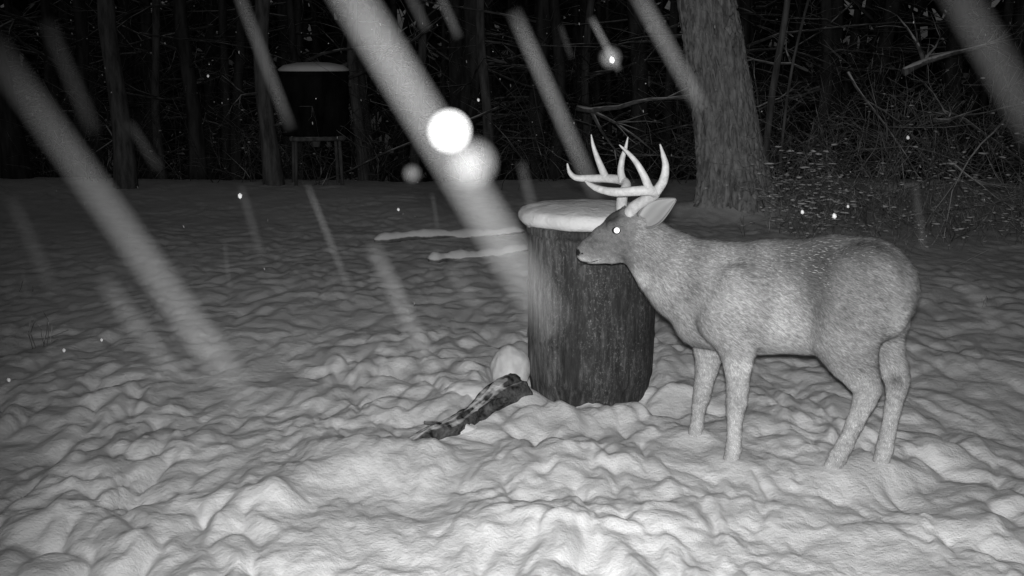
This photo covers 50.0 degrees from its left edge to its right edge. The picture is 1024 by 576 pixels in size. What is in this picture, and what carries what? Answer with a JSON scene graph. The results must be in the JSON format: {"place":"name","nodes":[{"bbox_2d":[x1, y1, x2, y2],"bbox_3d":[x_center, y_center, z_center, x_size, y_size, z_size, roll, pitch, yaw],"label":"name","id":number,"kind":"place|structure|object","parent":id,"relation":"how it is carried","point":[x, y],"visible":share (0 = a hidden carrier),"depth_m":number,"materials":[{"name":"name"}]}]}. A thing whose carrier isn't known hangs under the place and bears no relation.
{"place":"outdoors","nodes":[
{"label":"outdoors","id":0,"kind":"place"},
{"bbox_2d":[0,0,1003,82],"label":"sky","id":1,"kind":"structure","parent":0,"point":[995,2],"materials":[{"name":"black"}]},
{"bbox_2d":[0,82,1023,575],"bbox_3d":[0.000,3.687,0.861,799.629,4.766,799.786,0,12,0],"label":"snow ground","id":2,"kind":"structure","parent":0,"point":[218,400],"depth_m":5.11,"materials":[{"name":"white snow"}]},
{"bbox_2d":[0,29,33,178],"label":"bare tree","id":3,"kind":"object","parent":2,"relation":"on","point":[9,110],"visible":0.83,"depth_m":15.19,"materials":[{"name":"black wood"}]},
{"bbox_2d":[39,0,141,188],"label":"bare tree","id":4,"kind":"object","parent":2,"relation":"on","point":[125,174],"visible":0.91,"depth_m":14.26,"materials":[{"name":"black plant"}]},
{"bbox_2d":[47,0,166,177],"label":"bare tree","id":5,"kind":"object","parent":2,"relation":"on","point":[79,20],"visible":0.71,"depth_m":16.76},
{"bbox_2d":[13,0,253,179],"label":"bare tree","id":6,"kind":"object","parent":2,"relation":"on","point":[194,120],"visible":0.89,"depth_m":16.08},
{"bbox_2d":[151,0,167,178],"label":"bare tree","id":7,"kind":"object","parent":2,"relation":"on","point":[155,79],"visible":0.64,"depth_m":17.68,"materials":[{"name":"black plant"}]},
{"bbox_2d":[199,0,287,179],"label":"bare tree","id":8,"kind":"object","parent":2,"relation":"on","point":[239,64],"visible":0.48,"depth_m":17.71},
{"bbox_2d":[203,0,384,185],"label":"bare tree","id":9,"kind":"object","parent":2,"relation":"on","point":[272,172],"visible":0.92,"depth_m":14.55,"materials":[{"name":"black plant"}]},
{"bbox_2d":[277,62,349,185],"bbox_3d":[-2.657,-2.164,14.851,0.950,1.755,0.950,0,12,0],"label":"deer feeder","id":10,"kind":"object","parent":2,"relation":"on","point":[304,83],"visible":0.99,"depth_m":14.43,"materials":[{"name":"metal"}]},
{"bbox_2d":[300,0,412,180],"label":"bare tree","id":11,"kind":"object","parent":2,"relation":"on","point":[352,40],"visible":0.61,"depth_m":18.07,"materials":[{"name":"black plant"}]},
{"bbox_2d":[363,0,444,181],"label":"bare tree","id":12,"kind":"object","parent":2,"relation":"on","point":[415,159],"visible":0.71,"depth_m":19.55,"materials":[{"name":"grey plant"}]},
{"bbox_2d":[374,226,524,242],"bbox_3d":[-0.591,-0.493,10.441,1.469,0.165,0.179,-3,12,-16],"label":"snowy log","id":13,"kind":"object","parent":2,"relation":"on","point":[393,237],"visible":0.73,"depth_m":10.38,"materials":[{"name":"white snow"}]},
{"bbox_2d":[409,345,532,439],"bbox_3d":[-0.175,0.506,5.115,0.469,0.297,1.066,3,12,13],"label":"fallen log","id":14,"kind":"object","parent":2,"relation":"on","point":[510,372],"visible":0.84,"depth_m":5.19,"materials":[{"name":"black wood"}]},
{"bbox_2d":[411,0,543,181],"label":"bare tree","id":15,"kind":"object","parent":2,"relation":"on","point":[469,79],"visible":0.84,"depth_m":17.93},
{"bbox_2d":[427,244,527,262],"bbox_3d":[-0.261,-0.273,9.322,0.992,0.153,0.163,-7,13,-29],"label":"snowy log","id":16,"kind":"object","parent":2,"relation":"on","point":[436,257],"visible":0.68,"depth_m":9.24,"materials":[{"name":"white snow"}]},
{"bbox_2d":[0,0,1003,181],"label":"evergreen treeline","id":17,"kind":"object","parent":2,"relation":"on","point":[366,8],"visible":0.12,"depth_m":44.12,"materials":[{"name":"black plant"}]},
{"bbox_2d":[19,180,987,348],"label":"dry weeds","id":18,"kind":"object","parent":2,"relation":"on","point":[30,330],"visible":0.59,"depth_m":9.23,"materials":[{"name":"grey plant"}]},
{"bbox_2d":[0,0,1023,181],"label":"distant forest","id":19,"kind":"object","parent":2,"relation":"on","point":[979,61],"visible":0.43,"depth_m":23.48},
{"bbox_2d":[0,0,1023,189],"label":"forest undergrowth","id":20,"kind":"object","parent":2,"relation":"on","point":[373,64],"visible":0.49,"depth_m":16.64,"materials":[{"name":"black plant"}]},
{"bbox_2d":[476,0,599,180],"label":"bare tree","id":21,"kind":"object","parent":2,"relation":"on","point":[488,146],"visible":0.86,"depth_m":16.79,"materials":[{"name":"black plant"}]},
{"bbox_2d":[508,0,616,179],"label":"bare tree","id":22,"kind":"object","parent":2,"relation":"on","point":[558,55],"visible":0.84,"depth_m":18.59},
{"bbox_2d":[518,199,654,406],"bbox_3d":[0.373,0.083,5.486,0.687,1.043,0.659,0,12,0],"label":"tree stump","id":23,"kind":"object","parent":2,"relation":"on","point":[591,332],"visible":0.75,"depth_m":5.23,"materials":[{"name":"bark"},{"name":"snow"}]},
{"bbox_2d":[512,0,691,179],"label":"bare tree","id":24,"kind":"object","parent":2,"relation":"on","point":[587,35],"visible":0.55,"depth_m":20.46,"materials":[{"name":"black plant"}]},
{"bbox_2d":[625,0,647,178],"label":"bare tree","id":25,"kind":"object","parent":2,"relation":"on","point":[642,90],"visible":0.66,"depth_m":18.48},
{"bbox_2d":[576,87,763,182],"bbox_3d":[2.010,-2.203,14.503,2.282,2.260,1.754,0,12,0],"label":"fallen branch","id":26,"kind":"object","parent":2,"relation":"on","point":[593,111],"visible":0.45,"depth_m":14.80,"materials":[{"name":"grey wood"}]},
{"bbox_2d":[676,0,783,214],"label":"oak tree","id":27,"kind":"object","parent":2,"relation":"on","point":[716,62],"visible":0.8,"depth_m":11.48,"materials":[{"name":"grey plant"}]},
{"bbox_2d":[567,134,921,469],"bbox_3d":[0.894,0.087,4.473,1.426,1.368,0.650,2,12,9],"label":"white tailed deer buck","id":28,"kind":"object","parent":2,"relation":"on","point":[842,308],"visible":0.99,"depth_m":4.31,"materials":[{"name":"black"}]},
{"bbox_2d":[596,4,1023,250],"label":"brush thicket","id":29,"kind":"object","parent":2,"relation":"on","point":[870,197],"visible":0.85,"depth_m":11.26,"materials":[{"name":"grey plant"}]},
{"bbox_2d":[876,6,1023,75],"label":"fallen branch","id":30,"kind":"object","parent":29,"relation":"on","point":[929,60],"visible":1,"depth_m":11.67,"materials":[{"name":"grey wood"}]},
{"bbox_2d":[763,0,874,175],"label":"sapling","id":31,"kind":"object","parent":2,"relation":"on","point":[776,70],"visible":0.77,"depth_m":12.27,"materials":[{"name":"black plant"}]},
{"bbox_2d":[771,0,898,193],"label":"sapling","id":32,"kind":"object","parent":2,"relation":"on","point":[789,81],"visible":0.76,"depth_m":12.22,"materials":[{"name":"grey plant"}]},
{"bbox_2d":[786,0,899,178],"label":"bare tree","id":33,"kind":"object","parent":2,"relation":"on","point":[894,7],"visible":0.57,"depth_m":18.55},
{"bbox_2d":[805,0,953,178],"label":"bare tree","id":34,"kind":"object","parent":2,"relation":"on","point":[825,11],"visible":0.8,"depth_m":16.53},
{"bbox_2d":[865,180,944,190],"bbox_3d":[5.203,-1.313,14.371,1.467,0.190,0.208,-6,13,-29],"label":"snowy log","id":35,"kind":"object","parent":2,"relation":"on","point":[906,184],"visible":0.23,"depth_m":14.28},
{"bbox_2d":[800,120,1023,266],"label":"fallen branch","id":36,"kind":"object","parent":2,"relation":"on","point":[977,148],"visible":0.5,"depth_m":10.27,"materials":[{"name":"grey wood"}]},
{"bbox_2d":[810,0,1020,179],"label":"bare tree","id":37,"kind":"object","parent":2,"relation":"on","point":[960,7],"visible":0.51,"depth_m":17.52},
{"bbox_2d":[812,0,1023,184],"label":"bare tree","id":38,"kind":"object","parent":2,"relation":"on","point":[1017,116],"visible":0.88,"depth_m":14.76,"materials":[{"name":"grey wood"}]},
{"bbox_2d":[847,71,1022,225],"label":"fallen branch","id":39,"kind":"object","parent":2,"relation":"on","point":[869,104],"visible":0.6,"depth_m":11.43,"materials":[{"name":"grey wood"}]},
{"bbox_2d":[947,159,1023,241],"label":"fallen branch","id":40,"kind":"object","parent":2,"relation":"on","point":[968,176],"visible":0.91,"depth_m":10.68,"materials":[{"name":"grey wood"}]},
{"bbox_2d":[7,2,1016,381],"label":"falling snow","id":41,"kind":"structure","parent":0,"point":[449,130],"depth_m":1.14,"materials":[{"name":"white snow"}]}
]}

